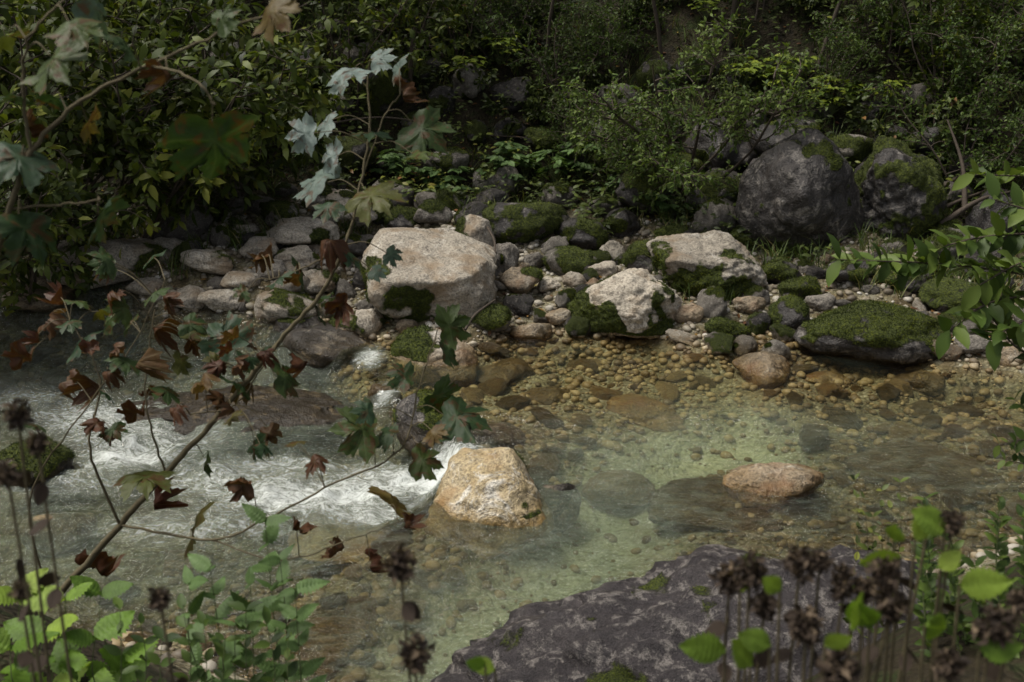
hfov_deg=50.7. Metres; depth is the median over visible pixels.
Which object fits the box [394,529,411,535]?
river stone
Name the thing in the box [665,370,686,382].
river stone
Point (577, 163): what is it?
leafy herb
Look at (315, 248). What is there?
boulder
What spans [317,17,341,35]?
boulder
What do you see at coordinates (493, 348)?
river stone
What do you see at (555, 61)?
slender shrub
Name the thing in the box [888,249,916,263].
boulder
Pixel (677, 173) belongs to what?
slender shrub
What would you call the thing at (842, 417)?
river stone
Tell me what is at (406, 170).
leafy herb
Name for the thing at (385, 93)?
boulder
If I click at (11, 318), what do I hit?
river stone
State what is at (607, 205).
boulder
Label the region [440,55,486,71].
lime herb
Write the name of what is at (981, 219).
boulder
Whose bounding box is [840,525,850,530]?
river stone
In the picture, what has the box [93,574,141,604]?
boulder
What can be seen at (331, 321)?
boulder
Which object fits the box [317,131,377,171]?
boulder
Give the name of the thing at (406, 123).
boulder
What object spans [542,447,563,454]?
river stone
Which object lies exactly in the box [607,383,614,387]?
river stone
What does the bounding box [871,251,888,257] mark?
boulder
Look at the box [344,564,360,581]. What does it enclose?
river stone
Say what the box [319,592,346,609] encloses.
river stone
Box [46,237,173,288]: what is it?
boulder
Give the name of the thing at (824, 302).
boulder
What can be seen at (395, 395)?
boulder
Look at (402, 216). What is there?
boulder
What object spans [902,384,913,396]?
river stone
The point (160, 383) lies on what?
river stone
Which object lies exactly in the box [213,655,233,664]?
river stone
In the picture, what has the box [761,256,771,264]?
river stone
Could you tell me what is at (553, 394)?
boulder
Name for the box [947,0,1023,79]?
slender shrub
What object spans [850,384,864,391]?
river stone
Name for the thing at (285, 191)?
boulder
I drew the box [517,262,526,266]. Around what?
river stone
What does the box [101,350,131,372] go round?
boulder
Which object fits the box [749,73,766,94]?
boulder
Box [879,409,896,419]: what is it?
river stone
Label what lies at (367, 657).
river stone
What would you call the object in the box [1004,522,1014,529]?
river stone
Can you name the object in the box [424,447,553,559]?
boulder
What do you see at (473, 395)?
river stone
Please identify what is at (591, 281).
boulder
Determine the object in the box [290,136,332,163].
leafy herb
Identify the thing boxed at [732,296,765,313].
boulder
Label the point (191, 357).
boulder
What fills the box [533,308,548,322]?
boulder
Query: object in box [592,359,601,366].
river stone
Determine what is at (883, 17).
slender shrub
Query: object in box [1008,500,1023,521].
river stone
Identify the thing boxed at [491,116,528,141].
boulder
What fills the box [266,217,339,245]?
boulder
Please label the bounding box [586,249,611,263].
boulder
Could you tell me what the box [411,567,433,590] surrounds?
river stone
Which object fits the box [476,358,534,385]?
boulder
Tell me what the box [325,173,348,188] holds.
boulder
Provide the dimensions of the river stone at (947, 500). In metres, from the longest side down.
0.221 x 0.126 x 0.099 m
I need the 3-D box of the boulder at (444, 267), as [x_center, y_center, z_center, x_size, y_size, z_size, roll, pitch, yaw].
[-0.688,-0.507,8.860,1.136,0.792,1.233,0,21,0]
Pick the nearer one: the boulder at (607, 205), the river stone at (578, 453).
the river stone at (578, 453)
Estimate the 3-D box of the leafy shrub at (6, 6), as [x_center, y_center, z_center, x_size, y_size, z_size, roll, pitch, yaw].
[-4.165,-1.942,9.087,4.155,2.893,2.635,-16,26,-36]
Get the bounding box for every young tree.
[201,0,312,72]
[408,0,418,80]
[541,0,554,87]
[652,0,662,58]
[726,0,736,47]
[815,0,842,72]
[952,1,963,64]
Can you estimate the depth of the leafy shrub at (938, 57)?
10.79 m
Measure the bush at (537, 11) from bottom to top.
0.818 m
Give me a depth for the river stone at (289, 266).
9.05 m
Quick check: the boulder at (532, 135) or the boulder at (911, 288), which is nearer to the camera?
the boulder at (911, 288)
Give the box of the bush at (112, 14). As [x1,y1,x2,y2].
[106,0,174,36]
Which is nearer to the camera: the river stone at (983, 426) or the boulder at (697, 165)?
the river stone at (983, 426)
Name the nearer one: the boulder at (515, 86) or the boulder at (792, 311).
the boulder at (792, 311)
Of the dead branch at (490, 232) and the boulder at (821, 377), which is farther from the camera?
the dead branch at (490, 232)
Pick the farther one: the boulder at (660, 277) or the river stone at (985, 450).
the boulder at (660, 277)
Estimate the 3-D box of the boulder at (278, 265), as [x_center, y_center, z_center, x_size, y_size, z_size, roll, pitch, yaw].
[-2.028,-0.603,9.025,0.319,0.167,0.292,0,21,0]
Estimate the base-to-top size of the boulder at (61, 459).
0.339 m
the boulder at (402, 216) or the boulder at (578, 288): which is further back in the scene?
the boulder at (402, 216)
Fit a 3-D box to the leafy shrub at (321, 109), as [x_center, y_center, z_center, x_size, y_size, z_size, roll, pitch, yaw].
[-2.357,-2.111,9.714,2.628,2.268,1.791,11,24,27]
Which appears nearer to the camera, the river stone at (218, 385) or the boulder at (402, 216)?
the river stone at (218, 385)
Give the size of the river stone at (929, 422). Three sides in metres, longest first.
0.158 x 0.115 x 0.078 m
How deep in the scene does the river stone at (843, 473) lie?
6.57 m
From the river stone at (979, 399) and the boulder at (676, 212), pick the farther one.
the boulder at (676, 212)
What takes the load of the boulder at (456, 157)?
on the ground at (600, 516)
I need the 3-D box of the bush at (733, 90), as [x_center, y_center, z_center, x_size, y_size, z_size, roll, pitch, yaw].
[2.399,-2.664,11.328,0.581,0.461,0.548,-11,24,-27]
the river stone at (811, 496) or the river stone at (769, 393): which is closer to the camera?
the river stone at (811, 496)
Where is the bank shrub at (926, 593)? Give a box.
[911,492,1023,661]
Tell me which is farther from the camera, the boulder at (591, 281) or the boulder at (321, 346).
the boulder at (591, 281)
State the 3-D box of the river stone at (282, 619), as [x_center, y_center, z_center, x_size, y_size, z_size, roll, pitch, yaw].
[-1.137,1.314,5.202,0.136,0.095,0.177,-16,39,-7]
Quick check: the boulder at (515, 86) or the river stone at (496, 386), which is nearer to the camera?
the river stone at (496, 386)
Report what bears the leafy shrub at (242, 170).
on the ground at (600, 516)
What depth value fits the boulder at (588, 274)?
9.21 m
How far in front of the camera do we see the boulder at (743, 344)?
8.21 m
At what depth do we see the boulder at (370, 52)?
11.70 m
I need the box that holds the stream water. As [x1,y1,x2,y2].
[0,281,1023,681]
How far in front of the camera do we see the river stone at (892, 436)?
7.14 m
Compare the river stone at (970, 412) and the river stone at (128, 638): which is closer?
the river stone at (128, 638)
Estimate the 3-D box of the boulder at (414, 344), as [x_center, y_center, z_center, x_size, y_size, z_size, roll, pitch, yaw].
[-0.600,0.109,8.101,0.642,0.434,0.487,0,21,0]
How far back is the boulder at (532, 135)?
11.32 m
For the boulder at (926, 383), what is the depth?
7.76 m
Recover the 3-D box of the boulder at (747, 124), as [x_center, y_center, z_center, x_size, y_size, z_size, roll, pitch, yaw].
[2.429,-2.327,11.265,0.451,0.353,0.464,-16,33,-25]
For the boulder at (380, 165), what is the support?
on the ground at (600, 516)
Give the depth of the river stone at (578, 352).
8.37 m
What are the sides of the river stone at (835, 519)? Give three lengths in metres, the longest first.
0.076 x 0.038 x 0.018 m
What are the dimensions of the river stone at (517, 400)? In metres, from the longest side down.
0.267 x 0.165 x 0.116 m
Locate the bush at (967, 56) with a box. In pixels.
[929,44,985,79]
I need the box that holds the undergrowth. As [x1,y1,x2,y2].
[0,0,1023,266]
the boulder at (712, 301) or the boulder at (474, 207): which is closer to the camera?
the boulder at (712, 301)
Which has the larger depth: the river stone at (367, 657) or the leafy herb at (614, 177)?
the leafy herb at (614, 177)
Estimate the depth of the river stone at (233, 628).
5.02 m
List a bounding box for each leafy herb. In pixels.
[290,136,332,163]
[366,152,406,177]
[376,148,419,181]
[406,166,441,187]
[426,166,472,191]
[476,153,529,180]
[479,141,528,160]
[503,146,547,176]
[530,148,582,182]
[552,142,605,178]
[594,175,620,198]
[637,186,694,216]
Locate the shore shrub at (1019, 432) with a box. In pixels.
[992,390,1023,471]
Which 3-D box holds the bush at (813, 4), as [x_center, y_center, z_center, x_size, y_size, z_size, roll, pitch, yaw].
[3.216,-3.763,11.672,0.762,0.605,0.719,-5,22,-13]
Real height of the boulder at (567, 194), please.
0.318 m
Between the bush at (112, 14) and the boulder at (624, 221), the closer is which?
the boulder at (624, 221)
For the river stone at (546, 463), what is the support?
on the ground at (600, 516)
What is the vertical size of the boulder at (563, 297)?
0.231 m
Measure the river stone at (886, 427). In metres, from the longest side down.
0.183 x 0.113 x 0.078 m
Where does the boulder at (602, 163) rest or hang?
on the ground at (600, 516)
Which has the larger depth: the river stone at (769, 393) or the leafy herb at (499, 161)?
the leafy herb at (499, 161)
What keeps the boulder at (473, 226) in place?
on the ground at (600, 516)
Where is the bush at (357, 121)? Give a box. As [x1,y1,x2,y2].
[321,86,386,125]
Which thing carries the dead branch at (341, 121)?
on the undergrowth
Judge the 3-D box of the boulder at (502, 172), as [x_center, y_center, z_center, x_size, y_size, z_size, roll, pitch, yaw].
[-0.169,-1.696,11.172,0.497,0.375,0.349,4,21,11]
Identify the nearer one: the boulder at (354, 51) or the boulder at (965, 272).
the boulder at (965, 272)
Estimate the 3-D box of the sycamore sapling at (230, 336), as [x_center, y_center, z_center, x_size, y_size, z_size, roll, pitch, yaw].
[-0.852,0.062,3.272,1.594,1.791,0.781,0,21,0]
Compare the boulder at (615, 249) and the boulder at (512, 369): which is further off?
the boulder at (615, 249)
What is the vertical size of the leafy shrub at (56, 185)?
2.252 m
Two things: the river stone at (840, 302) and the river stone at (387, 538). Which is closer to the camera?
the river stone at (387, 538)
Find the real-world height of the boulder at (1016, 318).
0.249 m
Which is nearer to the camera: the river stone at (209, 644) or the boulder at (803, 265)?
the river stone at (209, 644)
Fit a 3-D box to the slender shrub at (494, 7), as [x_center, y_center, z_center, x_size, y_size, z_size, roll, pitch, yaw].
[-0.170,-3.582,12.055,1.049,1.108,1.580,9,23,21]
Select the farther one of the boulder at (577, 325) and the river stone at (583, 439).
the boulder at (577, 325)
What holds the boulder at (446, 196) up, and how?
on the ground at (600, 516)
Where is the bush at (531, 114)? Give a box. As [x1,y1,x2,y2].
[473,68,590,132]
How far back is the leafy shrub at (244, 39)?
9.62 m
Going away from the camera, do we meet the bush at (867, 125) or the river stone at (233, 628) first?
the river stone at (233, 628)
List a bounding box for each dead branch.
[334,116,413,123]
[464,299,495,330]
[486,226,495,252]
[490,135,523,138]
[938,191,1010,223]
[943,175,959,187]
[947,120,967,210]
[947,190,983,207]
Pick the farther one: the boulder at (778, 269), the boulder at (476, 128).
the boulder at (476, 128)
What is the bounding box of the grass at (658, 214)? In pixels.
[0,0,1023,321]
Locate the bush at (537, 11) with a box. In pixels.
[503,0,559,45]
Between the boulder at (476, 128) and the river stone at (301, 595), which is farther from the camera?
the boulder at (476, 128)
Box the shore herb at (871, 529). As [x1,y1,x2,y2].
[838,473,909,651]
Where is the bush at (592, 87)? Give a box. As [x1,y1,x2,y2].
[580,65,617,103]
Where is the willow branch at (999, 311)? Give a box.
[826,157,1023,371]
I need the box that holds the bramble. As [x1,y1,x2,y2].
[0,568,158,681]
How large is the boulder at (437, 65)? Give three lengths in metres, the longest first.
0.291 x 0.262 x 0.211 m
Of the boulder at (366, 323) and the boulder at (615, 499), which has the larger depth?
the boulder at (366, 323)
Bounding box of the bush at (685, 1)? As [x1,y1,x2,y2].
[668,0,692,3]
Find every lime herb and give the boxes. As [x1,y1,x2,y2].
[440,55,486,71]
[481,32,527,65]
[687,0,719,18]
[723,56,773,87]
[748,57,774,79]
[765,67,803,94]
[774,53,818,84]
[787,86,822,110]
[806,70,844,92]
[817,84,857,114]
[840,79,868,106]
[865,79,911,105]
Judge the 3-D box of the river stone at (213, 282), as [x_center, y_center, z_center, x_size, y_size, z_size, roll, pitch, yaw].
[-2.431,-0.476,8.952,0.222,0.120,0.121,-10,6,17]
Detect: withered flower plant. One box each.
[0,397,188,681]
[379,543,487,681]
[477,504,1023,681]
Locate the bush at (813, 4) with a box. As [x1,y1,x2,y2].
[781,0,828,17]
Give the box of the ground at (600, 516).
[0,0,1023,681]
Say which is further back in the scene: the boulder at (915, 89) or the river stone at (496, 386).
the boulder at (915, 89)
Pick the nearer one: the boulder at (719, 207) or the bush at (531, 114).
the boulder at (719, 207)
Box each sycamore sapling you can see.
[0,0,301,269]
[0,48,492,609]
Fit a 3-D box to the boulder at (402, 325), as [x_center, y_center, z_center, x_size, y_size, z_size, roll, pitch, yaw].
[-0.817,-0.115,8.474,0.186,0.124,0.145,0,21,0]
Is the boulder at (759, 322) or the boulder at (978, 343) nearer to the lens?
the boulder at (978, 343)
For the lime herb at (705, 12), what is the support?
on the ground at (600, 516)
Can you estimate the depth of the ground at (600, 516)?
7.35 m
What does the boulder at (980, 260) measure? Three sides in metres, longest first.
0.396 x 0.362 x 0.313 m
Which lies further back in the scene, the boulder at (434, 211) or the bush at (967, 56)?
the bush at (967, 56)
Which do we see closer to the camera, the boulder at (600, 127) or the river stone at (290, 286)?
the river stone at (290, 286)
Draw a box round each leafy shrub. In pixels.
[0,0,240,195]
[0,0,249,316]
[0,0,309,284]
[0,58,124,323]
[0,113,160,302]
[2,0,336,125]
[102,0,365,224]
[111,20,311,217]
[288,0,464,105]
[367,0,510,64]
[830,0,1023,126]
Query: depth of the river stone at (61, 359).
8.47 m
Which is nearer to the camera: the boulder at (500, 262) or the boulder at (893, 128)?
the boulder at (500, 262)
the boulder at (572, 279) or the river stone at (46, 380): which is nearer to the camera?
the river stone at (46, 380)
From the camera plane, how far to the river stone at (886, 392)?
7.59 m
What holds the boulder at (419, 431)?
on the ground at (600, 516)
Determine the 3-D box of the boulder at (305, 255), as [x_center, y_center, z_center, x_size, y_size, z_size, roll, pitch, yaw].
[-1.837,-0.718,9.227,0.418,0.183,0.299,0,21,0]
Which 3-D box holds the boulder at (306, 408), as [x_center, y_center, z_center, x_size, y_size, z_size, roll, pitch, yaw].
[-1.877,0.587,7.658,1.877,0.368,0.904,0,21,0]
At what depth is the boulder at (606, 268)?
9.33 m
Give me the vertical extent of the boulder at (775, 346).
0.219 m
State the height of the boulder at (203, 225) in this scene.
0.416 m
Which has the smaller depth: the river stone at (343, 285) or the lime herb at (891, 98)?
the river stone at (343, 285)
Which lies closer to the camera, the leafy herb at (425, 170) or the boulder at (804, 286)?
the boulder at (804, 286)
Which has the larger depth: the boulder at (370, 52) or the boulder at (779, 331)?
the boulder at (370, 52)
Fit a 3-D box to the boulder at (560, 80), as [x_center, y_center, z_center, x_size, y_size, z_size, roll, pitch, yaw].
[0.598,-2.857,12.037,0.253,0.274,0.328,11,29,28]
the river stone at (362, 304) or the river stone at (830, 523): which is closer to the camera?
the river stone at (830, 523)
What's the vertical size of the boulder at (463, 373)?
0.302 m
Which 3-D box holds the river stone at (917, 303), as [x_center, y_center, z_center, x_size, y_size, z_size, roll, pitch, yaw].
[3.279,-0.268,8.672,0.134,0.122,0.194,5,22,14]
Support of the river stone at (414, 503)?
on the ground at (600, 516)
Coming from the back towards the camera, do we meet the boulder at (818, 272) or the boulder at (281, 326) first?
the boulder at (818, 272)
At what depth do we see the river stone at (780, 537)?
5.90 m
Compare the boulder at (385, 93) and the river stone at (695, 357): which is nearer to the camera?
the river stone at (695, 357)
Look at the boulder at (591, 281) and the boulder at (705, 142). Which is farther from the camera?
the boulder at (705, 142)
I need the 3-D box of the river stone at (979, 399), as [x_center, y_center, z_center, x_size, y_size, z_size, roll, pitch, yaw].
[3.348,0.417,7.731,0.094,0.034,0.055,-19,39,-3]
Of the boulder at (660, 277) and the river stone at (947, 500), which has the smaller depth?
the river stone at (947, 500)
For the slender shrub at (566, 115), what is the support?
on the ground at (600, 516)
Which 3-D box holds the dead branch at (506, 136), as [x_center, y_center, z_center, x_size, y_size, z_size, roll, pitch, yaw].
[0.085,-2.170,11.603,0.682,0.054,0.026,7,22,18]
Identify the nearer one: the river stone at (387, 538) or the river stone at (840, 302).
the river stone at (387, 538)
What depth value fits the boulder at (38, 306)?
8.83 m
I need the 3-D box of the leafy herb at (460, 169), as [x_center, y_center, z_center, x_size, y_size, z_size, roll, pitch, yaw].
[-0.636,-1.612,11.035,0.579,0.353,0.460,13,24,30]
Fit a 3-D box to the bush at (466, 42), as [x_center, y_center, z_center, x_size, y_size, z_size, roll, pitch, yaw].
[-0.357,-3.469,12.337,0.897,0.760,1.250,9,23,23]
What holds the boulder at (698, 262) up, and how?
on the ground at (600, 516)
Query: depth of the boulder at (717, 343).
8.20 m
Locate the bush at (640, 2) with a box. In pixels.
[631,0,671,10]
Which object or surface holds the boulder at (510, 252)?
on the ground at (600, 516)
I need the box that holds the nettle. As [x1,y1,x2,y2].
[162,503,329,681]
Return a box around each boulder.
[0,437,76,491]
[1,276,77,312]
[18,512,96,556]
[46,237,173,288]
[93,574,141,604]
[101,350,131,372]
[114,334,138,354]
[122,385,356,450]
[125,277,162,295]
[139,347,205,363]
[152,237,181,251]
[154,200,212,240]
[162,549,215,577]
[171,238,203,262]
[175,285,205,309]
[179,249,233,274]
[197,288,244,311]
[210,42,240,59]
[210,225,239,246]
[219,219,260,234]
[219,270,260,288]
[227,238,243,249]
[239,236,278,259]
[242,232,266,244]
[252,259,286,279]
[254,287,318,324]
[258,199,298,226]
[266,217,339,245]
[267,40,327,86]
[270,615,378,680]
[272,313,320,349]
[273,182,296,196]
[273,245,319,268]
[277,323,374,381]
[287,509,393,564]
[300,183,335,210]
[303,268,341,293]
[309,91,353,120]
[309,243,324,259]
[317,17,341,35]
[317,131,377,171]
[321,296,335,318]
[324,189,377,228]
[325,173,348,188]
[328,311,353,331]
[339,23,359,37]
[339,233,367,256]
[342,45,365,64]
[350,64,412,115]
[350,265,366,289]
[351,308,386,337]
[358,41,390,60]
[359,227,496,321]
[368,383,402,404]
[371,201,394,223]
[372,177,417,205]
[377,153,396,169]
[382,204,420,227]
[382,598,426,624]
[388,323,474,385]
[391,388,470,452]
[396,319,418,332]
[400,110,416,127]
[401,59,430,85]
[413,197,452,223]
[414,188,460,210]
[422,146,471,174]
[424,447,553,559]
[425,57,447,73]
[427,84,455,115]
[430,544,949,681]
[431,348,478,387]
[446,184,470,206]
[451,62,484,98]
[453,201,484,223]
[454,214,495,246]
[463,119,488,145]
[470,422,524,448]
[471,302,511,331]
[472,162,518,194]
[472,188,509,203]
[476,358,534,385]
[481,200,561,244]
[489,76,529,111]
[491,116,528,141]
[493,242,519,270]
[494,252,504,275]
[499,266,543,293]
[503,293,533,316]
[510,323,551,342]
[523,252,543,267]
[524,126,569,149]
[526,386,569,404]
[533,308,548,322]
[537,276,560,292]
[537,483,580,533]
[541,180,578,207]
[541,235,568,254]
[542,244,595,275]
[545,308,571,325]
[546,201,569,221]
[553,217,610,249]
[555,73,576,95]
[555,287,575,308]
[559,146,588,167]
[562,271,586,286]
[565,315,590,336]
[566,268,682,338]
[574,283,589,292]
[581,267,598,281]
[581,469,655,509]
[583,113,634,139]
[585,278,599,284]
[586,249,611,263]
[587,193,622,214]
[588,261,616,276]
[590,136,643,174]
[596,84,638,112]
[600,240,624,260]
[602,207,641,237]
[605,393,683,431]
[614,255,622,264]
[615,154,672,214]
[621,239,656,273]
[635,110,682,148]
[636,58,679,95]
[646,230,768,300]
[647,477,819,533]
[653,224,695,235]
[654,274,667,283]
[667,152,703,188]
[669,205,690,221]
[672,46,722,82]
[675,302,703,323]
[684,110,705,125]
[685,118,759,171]
[686,167,740,214]
[691,195,736,232]
[696,284,727,317]
[703,331,734,355]
[704,315,752,340]
[720,103,766,128]
[722,462,824,508]
[726,74,745,87]
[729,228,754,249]
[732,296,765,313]
[732,334,757,355]
[732,351,790,388]
[735,128,863,255]
[741,285,769,304]
[746,157,758,168]
[746,312,770,334]
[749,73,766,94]
[749,116,821,154]
[760,339,790,360]
[761,255,801,283]
[768,294,809,329]
[769,323,795,341]
[777,274,822,298]
[793,258,816,273]
[793,299,952,369]
[804,371,851,384]
[805,266,825,278]
[805,293,835,310]
[813,104,833,119]
[824,254,877,283]
[829,133,875,166]
[840,76,863,94]
[844,440,1004,504]
[849,100,885,123]
[854,135,947,242]
[854,162,863,176]
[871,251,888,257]
[873,268,926,292]
[875,125,907,139]
[881,237,906,252]
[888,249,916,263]
[890,368,945,396]
[901,81,933,106]
[905,119,977,163]
[918,225,976,260]
[918,276,981,312]
[919,258,950,278]
[931,219,962,233]
[939,310,978,334]
[942,148,998,186]
[944,180,974,202]
[953,335,989,353]
[958,268,973,279]
[965,187,1021,240]
[965,250,1011,273]
[974,267,1015,293]
[999,346,1023,366]
[1013,306,1023,321]
[1020,279,1023,290]
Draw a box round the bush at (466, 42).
[440,0,524,66]
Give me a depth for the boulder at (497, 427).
6.87 m
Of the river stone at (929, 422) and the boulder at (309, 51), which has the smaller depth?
the river stone at (929, 422)
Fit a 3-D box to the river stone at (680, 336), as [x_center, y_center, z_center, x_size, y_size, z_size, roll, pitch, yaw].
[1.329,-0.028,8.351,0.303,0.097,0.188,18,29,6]
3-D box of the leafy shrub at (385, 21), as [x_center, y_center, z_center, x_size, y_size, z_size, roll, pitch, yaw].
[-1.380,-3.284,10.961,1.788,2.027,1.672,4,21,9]
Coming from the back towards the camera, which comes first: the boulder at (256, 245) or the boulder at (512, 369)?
the boulder at (256, 245)
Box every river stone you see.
[0,311,16,322]
[0,369,14,393]
[23,347,59,363]
[42,368,69,388]
[49,355,65,366]
[78,318,103,339]
[86,312,104,321]
[124,633,146,642]
[132,619,157,632]
[136,380,171,397]
[147,634,172,648]
[159,652,173,667]
[187,640,211,653]
[206,277,224,289]
[211,378,236,389]
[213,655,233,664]
[219,372,233,379]
[223,613,241,619]
[228,625,246,632]
[238,303,246,311]
[256,367,273,384]
[270,276,309,291]
[271,611,288,622]
[284,261,307,273]
[294,593,304,599]
[310,211,337,223]
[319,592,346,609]
[334,278,356,297]
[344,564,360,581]
[345,595,378,623]
[353,652,376,664]
[354,299,373,309]
[360,234,373,245]
[370,533,413,556]
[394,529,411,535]
[395,449,411,458]
[405,498,433,517]
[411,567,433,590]
[442,567,464,585]
[461,387,483,404]
[477,342,509,358]
[477,377,508,395]
[494,280,506,289]
[494,395,530,409]
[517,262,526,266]
[527,347,538,355]
[527,453,560,475]
[527,466,551,488]
[531,406,565,429]
[541,369,550,374]
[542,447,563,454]
[547,381,555,385]
[548,338,557,342]
[565,358,598,373]
[567,448,583,460]
[570,414,592,425]
[573,436,596,445]
[574,350,581,355]
[589,385,622,399]
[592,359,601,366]
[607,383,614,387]
[630,384,638,390]
[641,229,650,236]
[654,381,678,401]
[665,329,697,344]
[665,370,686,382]
[686,353,703,361]
[688,380,699,389]
[694,375,716,387]
[724,537,736,543]
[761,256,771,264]
[763,389,778,397]
[776,535,783,540]
[786,390,802,404]
[793,363,819,373]
[798,423,828,446]
[808,492,818,499]
[815,382,848,398]
[819,254,834,263]
[820,521,838,531]
[821,405,862,430]
[831,469,852,487]
[831,515,837,521]
[833,299,850,306]
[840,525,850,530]
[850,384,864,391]
[852,445,865,451]
[861,284,879,293]
[866,503,896,521]
[873,422,891,432]
[876,383,902,401]
[878,378,909,392]
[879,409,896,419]
[888,422,919,441]
[897,538,912,545]
[899,291,911,296]
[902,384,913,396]
[909,400,932,417]
[912,298,927,310]
[917,491,928,495]
[921,429,938,435]
[923,414,942,427]
[932,339,963,360]
[933,436,946,442]
[933,537,945,549]
[940,424,972,438]
[942,372,951,377]
[942,490,962,509]
[943,402,984,416]
[974,440,1006,457]
[975,396,984,402]
[976,490,993,503]
[978,422,996,429]
[985,478,996,483]
[990,424,1020,443]
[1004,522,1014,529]
[1005,495,1021,508]
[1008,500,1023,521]
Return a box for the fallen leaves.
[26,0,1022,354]
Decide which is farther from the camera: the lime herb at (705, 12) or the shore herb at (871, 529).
the lime herb at (705, 12)
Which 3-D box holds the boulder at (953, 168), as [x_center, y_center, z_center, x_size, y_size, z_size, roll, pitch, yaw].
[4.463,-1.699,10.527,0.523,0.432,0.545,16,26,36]
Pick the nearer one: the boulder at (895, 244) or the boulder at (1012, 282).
the boulder at (1012, 282)
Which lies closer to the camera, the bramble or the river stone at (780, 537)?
the bramble
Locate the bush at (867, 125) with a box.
[840,87,995,161]
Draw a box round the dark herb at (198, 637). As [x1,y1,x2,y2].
[103,593,297,681]
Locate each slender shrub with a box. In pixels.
[451,0,555,62]
[475,0,646,102]
[531,80,617,157]
[544,0,841,211]
[575,0,670,78]
[702,0,764,24]
[803,11,884,103]
[825,0,984,69]
[852,60,1023,207]
[862,0,1023,127]
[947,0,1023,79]
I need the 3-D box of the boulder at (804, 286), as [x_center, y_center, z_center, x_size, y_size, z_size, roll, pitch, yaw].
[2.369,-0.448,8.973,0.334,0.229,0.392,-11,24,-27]
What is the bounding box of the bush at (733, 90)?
[709,63,766,99]
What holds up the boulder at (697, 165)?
on the ground at (600, 516)
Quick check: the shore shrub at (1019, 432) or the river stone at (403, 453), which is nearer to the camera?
the shore shrub at (1019, 432)
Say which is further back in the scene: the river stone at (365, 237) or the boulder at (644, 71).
the boulder at (644, 71)
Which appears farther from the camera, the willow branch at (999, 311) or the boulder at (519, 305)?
the boulder at (519, 305)
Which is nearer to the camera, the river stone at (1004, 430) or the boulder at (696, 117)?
the river stone at (1004, 430)
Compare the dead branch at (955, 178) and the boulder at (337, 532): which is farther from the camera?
the dead branch at (955, 178)
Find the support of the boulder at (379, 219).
on the ground at (600, 516)
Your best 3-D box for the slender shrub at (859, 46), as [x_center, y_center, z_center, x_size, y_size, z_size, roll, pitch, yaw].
[3.414,-2.884,10.999,0.727,0.966,1.201,9,23,22]
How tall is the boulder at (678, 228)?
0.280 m
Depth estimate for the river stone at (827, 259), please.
9.44 m
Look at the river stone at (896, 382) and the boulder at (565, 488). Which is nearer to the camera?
the boulder at (565, 488)
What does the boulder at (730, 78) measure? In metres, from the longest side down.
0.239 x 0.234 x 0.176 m
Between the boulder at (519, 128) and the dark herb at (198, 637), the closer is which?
the dark herb at (198, 637)
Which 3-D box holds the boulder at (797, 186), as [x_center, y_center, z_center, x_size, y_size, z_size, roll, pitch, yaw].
[2.641,-1.312,9.866,1.006,1.280,0.890,19,28,41]
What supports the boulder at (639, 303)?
on the ground at (600, 516)
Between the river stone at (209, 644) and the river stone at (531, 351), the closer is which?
the river stone at (209, 644)
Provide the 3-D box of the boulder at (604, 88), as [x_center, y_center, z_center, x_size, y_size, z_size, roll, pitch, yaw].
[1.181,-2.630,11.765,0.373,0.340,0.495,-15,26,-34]
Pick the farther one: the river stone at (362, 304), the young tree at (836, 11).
the young tree at (836, 11)
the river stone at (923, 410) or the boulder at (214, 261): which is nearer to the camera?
the river stone at (923, 410)
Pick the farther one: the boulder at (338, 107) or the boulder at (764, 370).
the boulder at (338, 107)
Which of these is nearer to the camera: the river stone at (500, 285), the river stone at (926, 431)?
the river stone at (926, 431)
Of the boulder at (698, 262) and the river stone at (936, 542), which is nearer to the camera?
the river stone at (936, 542)
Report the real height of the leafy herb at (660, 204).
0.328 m
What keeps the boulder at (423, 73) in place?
on the ground at (600, 516)
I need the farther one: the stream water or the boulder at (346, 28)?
the boulder at (346, 28)
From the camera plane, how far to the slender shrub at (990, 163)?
10.13 m
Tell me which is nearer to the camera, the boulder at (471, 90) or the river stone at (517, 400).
the river stone at (517, 400)
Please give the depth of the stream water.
6.51 m
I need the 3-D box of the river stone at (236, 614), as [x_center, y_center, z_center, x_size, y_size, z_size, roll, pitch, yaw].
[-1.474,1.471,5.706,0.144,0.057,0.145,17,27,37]
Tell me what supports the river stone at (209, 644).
on the ground at (600, 516)
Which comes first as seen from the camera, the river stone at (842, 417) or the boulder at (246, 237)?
the river stone at (842, 417)
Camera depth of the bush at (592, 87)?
11.82 m
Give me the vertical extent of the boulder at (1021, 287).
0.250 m
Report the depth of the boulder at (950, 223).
9.65 m
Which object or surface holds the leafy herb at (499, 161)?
on the ground at (600, 516)
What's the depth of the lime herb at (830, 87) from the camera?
10.95 m
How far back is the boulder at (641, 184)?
10.44 m
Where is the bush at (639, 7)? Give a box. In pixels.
[610,0,660,33]
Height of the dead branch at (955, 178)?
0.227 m
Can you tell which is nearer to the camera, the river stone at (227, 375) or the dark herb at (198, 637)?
the dark herb at (198, 637)
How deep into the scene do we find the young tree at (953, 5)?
10.82 m
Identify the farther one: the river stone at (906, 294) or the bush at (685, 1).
the bush at (685, 1)
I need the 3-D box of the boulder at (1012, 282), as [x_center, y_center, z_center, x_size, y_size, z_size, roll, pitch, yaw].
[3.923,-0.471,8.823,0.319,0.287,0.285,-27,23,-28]
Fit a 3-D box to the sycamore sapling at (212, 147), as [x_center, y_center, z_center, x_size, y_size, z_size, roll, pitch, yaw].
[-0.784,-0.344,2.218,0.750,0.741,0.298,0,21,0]

